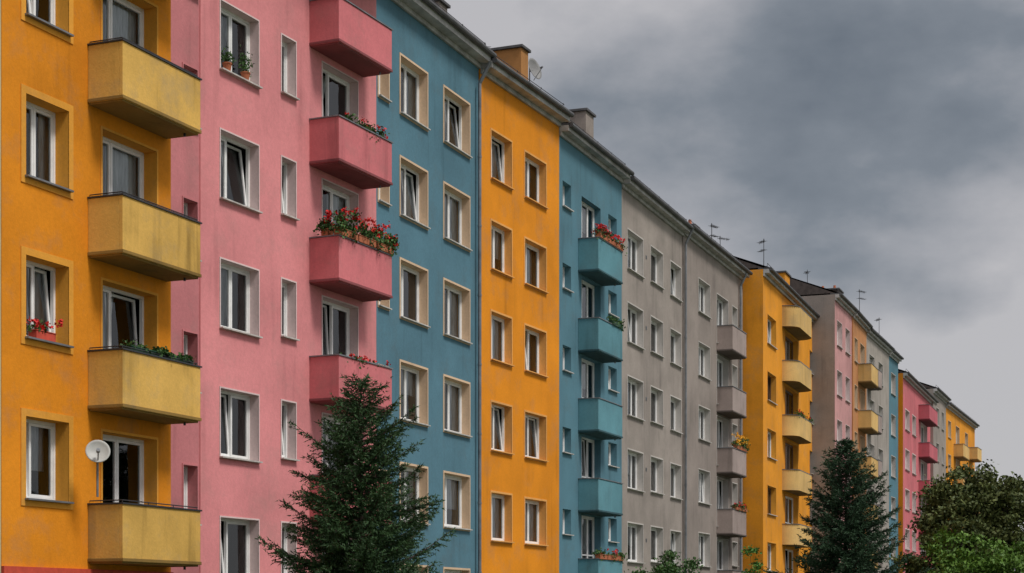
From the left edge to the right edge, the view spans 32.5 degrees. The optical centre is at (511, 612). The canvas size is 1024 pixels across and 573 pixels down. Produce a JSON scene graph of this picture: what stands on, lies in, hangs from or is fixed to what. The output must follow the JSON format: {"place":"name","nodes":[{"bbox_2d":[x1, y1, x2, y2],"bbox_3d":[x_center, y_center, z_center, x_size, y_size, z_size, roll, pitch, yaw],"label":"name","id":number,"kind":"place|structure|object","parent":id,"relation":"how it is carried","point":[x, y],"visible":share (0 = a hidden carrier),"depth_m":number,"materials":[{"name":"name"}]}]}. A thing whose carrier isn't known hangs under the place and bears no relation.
{"place":"outdoors","nodes":[
{"label":"outdoors","id":0,"kind":"place"},
{"bbox_2d":[444,69,479,524],"bbox_3d":[-4.734,-7.550,58.743,11.000,18.500,6.454,0,0,23],"label":"side and rear walls","id":1,"kind":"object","parent":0,"point":[452,517],"visible":0.11,"depth_m":53.96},
{"bbox_2d":[492,139,536,541],"bbox_3d":[-0.713,-7.525,57.005,1.560,18.450,6.430,0,0,23],"label":"interior","id":2,"kind":"object","parent":1,"relation":"attached to","point":[532,338],"depth_m":59.87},
{"bbox_2d":[481,60,569,126],"bbox_3d":[0.499,-16.620,56.480,0.398,0.360,6.450,0,0,23],"label":"eaves board","id":3,"kind":"object","parent":1,"relation":"attached to","point":[516,88],"visible":1,"depth_m":56.20,"materials":[{"name":"paint"}]},
{"bbox_2d":[491,57,573,116],"bbox_3d":[0.455,-16.800,56.501,0.804,0.168,6.454,0,0,23],"label":"gutter","id":4,"kind":"object","parent":1,"relation":"on","point":[526,82],"visible":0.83,"depth_m":55.98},
{"bbox_2d":[445,0,1023,530],"label":"sky","id":5,"kind":"structure","parent":0,"point":[874,147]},
{"bbox_2d":[741,545,767,572],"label":"young birch tree","id":6,"kind":"object","parent":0,"point":[752,550],"visible":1,"depth_m":74.92,"materials":[{"name":"green plant"}]},
{"label":"ground","id":7,"kind":"structure","parent":0,"visible":0},
{"bbox_2d":[0,0,0,572],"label":"front wall","id":8,"kind":"structure","parent":7,"relation":"on","point":[0,286],"depth_m":29.86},
{"bbox_2d":[1,0,170,571],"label":"front wall","id":9,"kind":"structure","parent":7,"relation":"on","point":[41,220],"depth_m":31.44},
{"bbox_2d":[25,12,73,503],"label":"window sills","id":10,"kind":"structure","parent":9,"relation":"attached to","point":[44,22],"depth_m":30.96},
{"bbox_2d":[21,0,157,509],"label":"window surrounds","id":11,"kind":"object","parent":9,"relation":"attached to","point":[63,112],"visible":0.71,"depth_m":31.68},
{"bbox_2d":[26,318,62,341],"bbox_3d":[-8.305,-5.010,31.036,0.527,0.424,0.700,0,0,23],"label":"flower planter","id":12,"kind":"object","parent":11,"relation":"on","point":[37,331],"visible":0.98,"depth_m":30.97,"materials":[{"name":"red plant"}]},
{"bbox_2d":[27,0,136,471],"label":"curtains","id":13,"kind":"object","parent":11,"relation":"attached to","point":[124,163],"visible":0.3,"depth_m":33.37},
{"bbox_2d":[26,0,143,503],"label":"window frames","id":14,"kind":"structure","parent":11,"relation":"attached to","point":[34,109],"depth_m":33.16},
{"bbox_2d":[87,38,201,569],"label":"balcony copings","id":15,"kind":"object","parent":9,"relation":"attached to","point":[184,134],"visible":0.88,"depth_m":32.53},
{"bbox_2d":[90,37,197,509],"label":"balcony rails","id":16,"kind":"object","parent":15,"relation":"attached to","point":[122,500],"visible":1,"depth_m":32.47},
{"bbox_2d":[85,440,109,496],"bbox_3d":[-7.383,-2.585,31.345,0.341,1.015,0.313,0,0,27],"label":"satellite dish","id":17,"kind":"object","parent":16,"relation":"attached to","point":[97,451],"visible":1,"depth_m":31.38,"materials":[{"name":"metal"}]},
{"bbox_2d":[120,339,195,364],"bbox_3d":[-6.643,-4.848,33.222,0.624,0.443,2.338,0,0,23],"label":"flower planter","id":18,"kind":"object","parent":15,"relation":"attached to","point":[161,351],"visible":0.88,"depth_m":33.07,"materials":[{"name":"green plastic"}]},
{"bbox_2d":[88,41,201,566],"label":"balconies","id":19,"kind":"structure","parent":9,"relation":"attached to","point":[129,83],"depth_m":32.56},
{"bbox_2d":[1,566,172,572],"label":"plinth","id":20,"kind":"structure","parent":7,"relation":"on","point":[11,569],"depth_m":31.21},
{"bbox_2d":[171,0,199,572],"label":"front wall","id":21,"kind":"structure","parent":7,"relation":"on","point":[185,176],"depth_m":36.91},
{"bbox_2d":[182,62,197,508],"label":"window surrounds","id":22,"kind":"object","parent":21,"relation":"attached to","point":[193,353],"visible":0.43,"depth_m":37.33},
{"bbox_2d":[184,203,187,508],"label":"window frames","id":23,"kind":"structure","parent":22,"relation":"attached to","point":[185,352],"depth_m":37.38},
{"bbox_2d":[200,0,375,572],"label":"front wall","id":24,"kind":"structure","parent":7,"relation":"on","point":[271,367],"depth_m":39.82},
{"bbox_2d":[220,67,299,462],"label":"window sills","id":25,"kind":"structure","parent":24,"relation":"attached to","point":[240,204],"depth_m":38.99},
{"bbox_2d":[219,0,358,572],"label":"window surrounds","id":26,"kind":"object","parent":24,"relation":"attached to","point":[254,22],"visible":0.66,"depth_m":40.33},
{"bbox_2d":[237,45,254,79],"bbox_3d":[-5.901,-12.203,39.043,0.413,0.802,0.383,0,0,-24],"label":"potted plant","id":27,"kind":"object","parent":26,"relation":"on","point":[245,74],"visible":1,"depth_m":38.97,"materials":[{"name":"green plant"}]},
{"bbox_2d":[221,14,342,470],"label":"curtains","id":28,"kind":"object","parent":26,"relation":"attached to","point":[337,203],"visible":0.14,"depth_m":38.96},
{"bbox_2d":[221,7,349,572],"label":"window frames","id":29,"kind":"structure","parent":26,"relation":"attached to","point":[229,15],"depth_m":39.50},
{"bbox_2d":[309,0,392,524],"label":"balconies","id":30,"kind":"structure","parent":24,"relation":"attached to","point":[346,34],"depth_m":41.77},
{"bbox_2d":[309,0,392,475],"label":"balcony copings","id":31,"kind":"object","parent":30,"relation":"attached to","point":[368,14],"visible":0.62,"depth_m":41.89,"materials":[{"name":"metal"}]},
{"bbox_2d":[313,209,333,235],"bbox_3d":[-4.339,-9.168,41.490,0.757,0.698,0.605,0,0,-13],"label":"flower planter","id":32,"kind":"object","parent":31,"relation":"attached to","point":[326,223],"visible":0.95,"depth_m":41.35,"materials":[{"name":"ceramic"}]},
{"bbox_2d":[329,207,399,256],"bbox_3d":[-3.562,-9.194,42.339,0.730,0.994,3.109,0,0,20],"label":"flower planter","id":33,"kind":"object","parent":31,"relation":"attached to","point":[388,243],"visible":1,"depth_m":42.14,"materials":[{"name":"ceramic"}]},
{"bbox_2d":[344,111,389,142],"bbox_3d":[-3.532,-11.707,42.691,0.668,0.611,2.011,0,0,24],"label":"flower planter","id":34,"kind":"object","parent":31,"relation":"attached to","point":[369,127],"visible":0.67,"depth_m":42.61,"materials":[{"name":"ceramic"}]},
{"bbox_2d":[255,373,460,572],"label":"spruce tree","id":35,"kind":"object","parent":7,"relation":"on","point":[335,551],"visible":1,"depth_m":35.61,"materials":[{"name":"green plant"}]},
{"bbox_2d":[376,0,478,572],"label":"front wall","id":36,"kind":"structure","parent":7,"relation":"on","point":[435,352],"depth_m":50.42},
{"bbox_2d":[377,52,469,572],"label":"window surrounds","id":37,"kind":"object","parent":36,"relation":"attached to","point":[422,73],"visible":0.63,"depth_m":49.98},
{"bbox_2d":[379,63,461,572],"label":"window frames","id":38,"kind":"structure","parent":37,"relation":"attached to","point":[448,194],"depth_m":51.90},
{"bbox_2d":[401,73,456,518],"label":"curtains","id":39,"kind":"object","parent":37,"relation":"attached to","point":[451,484],"visible":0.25,"depth_m":52.59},
{"bbox_2d":[378,94,472,529],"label":"window sills","id":40,"kind":"structure","parent":36,"relation":"attached to","point":[409,218],"depth_m":49.63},
{"bbox_2d":[391,0,490,68],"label":"eaves board","id":41,"kind":"object","parent":36,"relation":"attached to","point":[439,26],"visible":1,"depth_m":50.51,"materials":[{"name":"paint"}]},
{"bbox_2d":[422,0,496,57],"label":"gutter","id":42,"kind":"object","parent":41,"relation":"attached to","point":[458,26],"visible":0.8,"depth_m":50.84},
{"bbox_2d":[477,61,491,572],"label":"downpipe","id":43,"kind":"object","parent":36,"relation":"attached to","point":[479,363],"visible":1,"depth_m":53.26,"materials":[{"name":"metal"}]},
{"bbox_2d":[480,69,558,572],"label":"front wall","id":44,"kind":"structure","parent":7,"relation":"on","point":[521,125],"depth_m":56.39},
{"bbox_2d":[490,127,546,546],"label":"window surrounds","id":45,"kind":"object","parent":44,"relation":"attached to","point":[508,338],"visible":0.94,"depth_m":55.87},
{"bbox_2d":[492,144,534,541],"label":"curtains","id":46,"kind":"object","parent":45,"relation":"attached to","point":[495,501],"visible":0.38,"depth_m":55.89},
{"bbox_2d":[491,135,538,543],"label":"window frames","id":47,"kind":"structure","parent":45,"relation":"in","point":[494,229],"depth_m":57.51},
{"bbox_2d":[491,177,548,545],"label":"window sills","id":48,"kind":"structure","parent":44,"relation":"attached to","point":[532,200],"depth_m":55.76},
{"bbox_2d":[559,136,621,572],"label":"front wall","id":49,"kind":"structure","parent":7,"relation":"on","point":[584,176],"depth_m":61.24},
{"bbox_2d":[563,181,616,556],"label":"window surrounds","id":50,"kind":"object","parent":49,"relation":"attached to","point":[597,393],"visible":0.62,"depth_m":63.91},
{"bbox_2d":[582,207,590,557],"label":"curtains","id":51,"kind":"object","parent":50,"relation":"attached to","point":[584,387],"visible":0.14,"depth_m":63.65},
{"bbox_2d":[563,186,610,557],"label":"window frames","id":52,"kind":"structure","parent":50,"relation":"in","point":[587,285],"depth_m":63.28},
{"bbox_2d":[578,237,622,572],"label":"balconies","id":53,"kind":"structure","parent":49,"relation":"attached to","point":[599,263],"depth_m":61.55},
{"bbox_2d":[578,236,622,558],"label":"balcony copings","id":54,"kind":"object","parent":53,"relation":"attached to","point":[599,397],"visible":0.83,"depth_m":61.46,"materials":[{"name":"metal"}]},
{"bbox_2d":[589,547,627,563],"bbox_3d":[3.485,-2.038,62.493,0.579,0.571,3.177,0,0,24],"label":"flower planter","id":55,"kind":"object","parent":54,"relation":"attached to","point":[615,556],"visible":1,"depth_m":62.38,"materials":[{"name":"ceramic"}]},
{"bbox_2d":[591,223,627,255],"bbox_3d":[3.468,-13.271,62.501,0.693,0.725,2.952,0,0,21],"label":"flower planter","id":56,"kind":"object","parent":54,"relation":"attached to","point":[603,232],"visible":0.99,"depth_m":62.08,"materials":[{"name":"ceramic"}]},
{"bbox_2d":[622,188,681,572],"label":"front wall","id":57,"kind":"structure","parent":7,"relation":"on","point":[647,438],"depth_m":70.03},
{"bbox_2d":[627,227,680,566],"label":"window surrounds","id":58,"kind":"object","parent":57,"relation":"attached to","point":[640,388],"visible":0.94,"depth_m":71.73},
{"bbox_2d":[628,239,671,545],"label":"curtains","id":59,"kind":"object","parent":58,"relation":"attached to","point":[632,414],"visible":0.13,"depth_m":68.91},
{"bbox_2d":[628,235,674,563],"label":"window frames","id":60,"kind":"structure","parent":58,"relation":"in","point":[631,454],"depth_m":69.14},
{"bbox_2d":[628,267,682,565],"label":"window sills","id":61,"kind":"structure","parent":57,"relation":"attached to","point":[655,283],"depth_m":70.43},
{"bbox_2d":[624,550,702,572],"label":"leafy shrub","id":62,"kind":"object","parent":7,"relation":"on","point":[668,567],"visible":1,"depth_m":59.79,"materials":[{"name":"green plant"}]},
{"bbox_2d":[671,236,682,570],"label":"side and rear walls","id":63,"kind":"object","parent":7,"relation":"on","point":[682,398],"depth_m":74.87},
{"bbox_2d":[701,288,720,569],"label":"interior","id":64,"kind":"object","parent":63,"relation":"attached to","point":[720,433],"depth_m":83.14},
{"bbox_2d":[684,229,749,279],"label":"eaves board","id":65,"kind":"object","parent":63,"relation":"attached to","point":[712,250],"visible":0.8,"depth_m":79.78,"materials":[{"name":"paint"}]},
{"bbox_2d":[691,223,752,274],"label":"gutter","id":66,"kind":"object","parent":63,"relation":"on","point":[719,247],"visible":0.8,"depth_m":79.37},
{"bbox_2d":[683,236,742,572],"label":"front wall","id":67,"kind":"structure","parent":7,"relation":"on","point":[717,276],"depth_m":78.21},
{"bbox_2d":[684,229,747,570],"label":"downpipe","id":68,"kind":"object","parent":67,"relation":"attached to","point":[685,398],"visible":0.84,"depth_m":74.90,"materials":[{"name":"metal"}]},
{"bbox_2d":[698,277,737,572],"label":"window surrounds","id":69,"kind":"object","parent":67,"relation":"attached to","point":[725,427],"visible":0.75,"depth_m":80.47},
{"bbox_2d":[699,283,722,569],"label":"window frames","id":70,"kind":"structure","parent":69,"relation":"in","point":[701,488],"depth_m":79.31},
{"bbox_2d":[717,325,746,572],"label":"balconies","id":71,"kind":"structure","parent":67,"relation":"attached to","point":[731,401],"depth_m":80.48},
{"bbox_2d":[717,324,746,571],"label":"balcony copings","id":72,"kind":"object","parent":71,"relation":"attached to","point":[732,447],"visible":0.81,"depth_m":80.47,"materials":[{"name":"metal"}]},
{"bbox_2d":[730,432,750,453],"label":"flower planter","id":73,"kind":"object","parent":72,"relation":"attached to","point":[740,444],"visible":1,"depth_m":81.60,"materials":[{"name":"ceramic"}]},
{"bbox_2d":[743,269,762,572],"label":"side and rear walls","id":74,"kind":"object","parent":7,"relation":"on","point":[753,375],"visible":0.11,"depth_m":85.52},
{"bbox_2d":[768,322,790,572],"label":"interior","id":75,"kind":"object","parent":74,"relation":"attached to","point":[786,551],"visible":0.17,"depth_m":96.63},
{"bbox_2d":[758,267,819,317],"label":"gutter","id":76,"kind":"object","parent":74,"relation":"on","point":[783,281],"visible":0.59,"depth_m":90.29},
{"bbox_2d":[763,269,816,322],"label":"eaves board","id":77,"kind":"object","parent":74,"relation":"attached to","point":[778,285],"visible":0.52,"depth_m":90.30,"materials":[{"name":"paint"}]},
{"bbox_2d":[763,276,811,572],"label":"front wall","id":78,"kind":"structure","parent":7,"relation":"on","point":[774,299],"depth_m":89.24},
{"bbox_2d":[767,313,811,572],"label":"window surrounds","id":79,"kind":"object","parent":78,"relation":"attached to","point":[773,433],"visible":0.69,"depth_m":88.59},
{"bbox_2d":[768,320,792,572],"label":"window frames","id":80,"kind":"structure","parent":79,"relation":"in","point":[769,398],"depth_m":93.37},
{"bbox_2d":[782,306,811,547],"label":"balconies","id":81,"kind":"structure","parent":78,"relation":"attached to","point":[797,324],"depth_m":90.45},
{"bbox_2d":[802,294,834,571],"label":"side and rear walls","id":82,"kind":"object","parent":7,"relation":"on","point":[822,368],"visible":0.11,"depth_m":98.83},
{"bbox_2d":[790,277,838,295],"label":"roof","id":83,"kind":"structure","parent":82,"relation":"on","point":[799,287],"depth_m":99.22,"materials":[{"name":"tile"}]},
{"bbox_2d":[835,301,851,549],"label":"front wall","id":84,"kind":"structure","parent":7,"relation":"on","point":[843,407],"depth_m":101.30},
{"bbox_2d":[837,320,849,572],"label":"window surrounds","id":85,"kind":"object","parent":84,"relation":"attached to","point":[847,379],"visible":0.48,"depth_m":101.87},
{"bbox_2d":[761,436,933,572],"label":"spruce tree","id":86,"kind":"object","parent":7,"relation":"on","point":[851,531],"visible":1,"depth_m":79.32,"materials":[{"name":"green plant"}]},
{"bbox_2d":[853,318,865,499],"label":"front wall","id":87,"kind":"structure","parent":7,"relation":"on","point":[859,333],"depth_m":105.72,"materials":[{"name":"paint"}]},
{"bbox_2d":[854,337,864,497],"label":"window surrounds","id":88,"kind":"object","parent":87,"relation":"attached to","point":[862,392],"visible":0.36,"depth_m":107.60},
{"bbox_2d":[858,364,877,567],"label":"balconies","id":89,"kind":"structure","parent":87,"relation":"attached to","point":[867,379],"depth_m":105.90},
{"bbox_2d":[866,332,888,572],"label":"front wall","id":90,"kind":"structure","parent":7,"relation":"on","point":[877,352],"depth_m":115.67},
{"bbox_2d":[869,370,881,567],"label":"balconies","id":91,"kind":"structure","parent":90,"relation":"attached to","point":[879,418],"depth_m":110.11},
{"bbox_2d":[869,353,882,549],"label":"window surrounds","id":92,"kind":"object","parent":90,"relation":"attached to","point":[880,412],"visible":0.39,"depth_m":113.68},
{"bbox_2d":[889,356,897,570],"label":"front wall","id":93,"kind":"structure","parent":7,"relation":"on","point":[893,410],"depth_m":119.85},
{"bbox_2d":[891,372,895,559],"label":"window surrounds","id":94,"kind":"object","parent":93,"relation":"attached to","point":[894,434],"visible":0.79,"depth_m":120.60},
{"bbox_2d":[898,373,902,572],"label":"side and rear walls","id":95,"kind":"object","parent":7,"relation":"on","point":[900,449],"visible":0.11,"depth_m":122.22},
{"bbox_2d":[903,373,936,404],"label":"eaves board","id":96,"kind":"object","parent":95,"relation":"attached to","point":[914,384],"visible":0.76,"depth_m":129.00,"materials":[{"name":"paint"}]},
{"bbox_2d":[903,378,929,572],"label":"front wall","id":97,"kind":"structure","parent":7,"relation":"on","point":[913,399],"depth_m":126.49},
{"bbox_2d":[905,408,926,570],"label":"window surrounds","id":98,"kind":"object","parent":97,"relation":"attached to","point":[914,472],"visible":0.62,"depth_m":128.75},
{"bbox_2d":[919,405,937,562],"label":"balconies","id":99,"kind":"structure","parent":97,"relation":"attached to","point":[928,417],"depth_m":130.28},
{"bbox_2d":[933,393,945,480],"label":"front wall","id":100,"kind":"structure","parent":7,"relation":"on","point":[939,438],"depth_m":141.37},
{"bbox_2d":[884,459,1023,572],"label":"broadleaf tree","id":101,"kind":"object","parent":7,"relation":"on","point":[959,507],"visible":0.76,"depth_m":106.38,"materials":[{"name":"green plant"}]},
{"bbox_2d":[946,408,974,484],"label":"front wall","id":102,"kind":"structure","parent":7,"relation":"on","point":[957,421],"depth_m":149.97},
{"bbox_2d":[948,420,967,528],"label":"window surrounds","id":103,"kind":"object","parent":102,"relation":"attached to","point":[957,440],"visible":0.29,"depth_m":152.20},
{"bbox_2d":[954,444,981,512],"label":"balconies","id":104,"kind":"structure","parent":102,"relation":"attached to","point":[962,452],"depth_m":150.91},
{"bbox_2d":[919,526,1023,572],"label":"leafy shrub","id":105,"kind":"object","parent":7,"relation":"on","point":[956,560],"visible":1,"depth_m":95.26,"materials":[{"name":"green plant"}]},
{"bbox_3d":[-7.478,-7.634,52.074,11.000,18.668,7.674,0,0,21],"label":"side and rear walls","id":106,"kind":"object","parent":7,"relation":"on","visible":0},
{"bbox_2d":[401,68,458,515],"bbox_3d":[-3.380,-7.609,50.528,1.560,18.618,7.650,0,0,21],"label":"interior","id":107,"kind":"object","parent":106,"relation":"attached to","point":[408,295],"depth_m":50.77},
{"bbox_3d":[-2.272,-7.410,64.915,11.000,18.220,7.130,0,0,21],"label":"side and rear walls","id":108,"kind":"object","parent":7,"relation":"on","visible":0},
{"bbox_2d":[582,206,591,557],"bbox_3d":[1.821,-7.385,63.355,1.560,18.170,7.106,0,0,21],"label":"interior","id":109,"kind":"object","parent":108,"relation":"attached to","point":[589,366],"depth_m":64.52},
{"bbox_2d":[559,125,629,182],"bbox_3d":[3.031,-16.350,62.892,0.348,0.340,7.126,0,0,21],"label":"eaves board","id":110,"kind":"object","parent":108,"relation":"attached to","point":[577,141],"visible":1,"depth_m":62.40,"materials":[{"name":"paint"}]},
{"bbox_2d":[561,122,633,175],"bbox_3d":[2.986,-16.520,62.911,0.754,0.168,7.130,0,0,21],"label":"gutter","id":111,"kind":"object","parent":108,"relation":"on","point":[583,134],"visible":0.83,"depth_m":62.20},
{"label":"side and rear walls","id":112,"kind":"object","parent":7,"relation":"on","visible":0},
{"bbox_2d":[628,242,654,559],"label":"interior","id":113,"kind":"object","parent":112,"relation":"attached to","point":[652,409],"depth_m":72.64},
{"bbox_2d":[622,179,689,236],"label":"eaves board","id":114,"kind":"object","parent":112,"relation":"attached to","point":[647,200],"visible":1,"depth_m":70.01,"materials":[{"name":"paint"}]},
{"bbox_2d":[630,176,693,229],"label":"gutter","id":115,"kind":"object","parent":112,"relation":"on","point":[659,200],"visible":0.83,"depth_m":69.87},
{"bbox_3d":[-12.786,-7.550,34.390,11.000,18.500,5.130,0,0,23],"label":"side and rear walls","id":116,"kind":"object","parent":7,"relation":"on","visible":0},
{"bbox_2d":[26,0,138,503],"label":"interior","id":117,"kind":"object","parent":116,"relation":"attached to","point":[121,324],"depth_m":34.99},
{"bbox_3d":[-10.048,-7.102,43.199,11.000,17.604,7.791,0,0,24],"label":"side and rear walls","id":118,"kind":"object","parent":7,"relation":"on","visible":0},
{"bbox_2d":[221,20,344,572],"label":"interior","id":119,"kind":"object","parent":118,"relation":"attached to","point":[236,548],"visible":0.07,"depth_m":40.31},
{"bbox_3d":[-2.240,-17.692,64.902,11.670,2.200,7.130,0,0,21],"label":"roof","id":120,"kind":"object","parent":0,"visible":0},
{"bbox_2d":[569,111,593,138],"bbox_3d":[2.345,-17.209,64.325,1.050,1.978,0.897,0,0,21],"label":"chimney","id":121,"kind":"object","parent":120,"relation":"attached to","point":[584,120],"visible":0.21,"depth_m":63.85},
{"bbox_3d":[-4.679,-17.972,58.719,11.720,2.200,6.454,0,0,23],"label":"roof","id":122,"kind":"object","parent":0,"visible":0},
{"bbox_2d":[494,47,527,79],"bbox_3d":[-0.064,-17.522,58.141,1.050,2.043,0.594,0,0,23],"label":"chimney","id":123,"kind":"object","parent":122,"relation":"attached to","point":[516,58],"visible":0.29,"depth_m":57.81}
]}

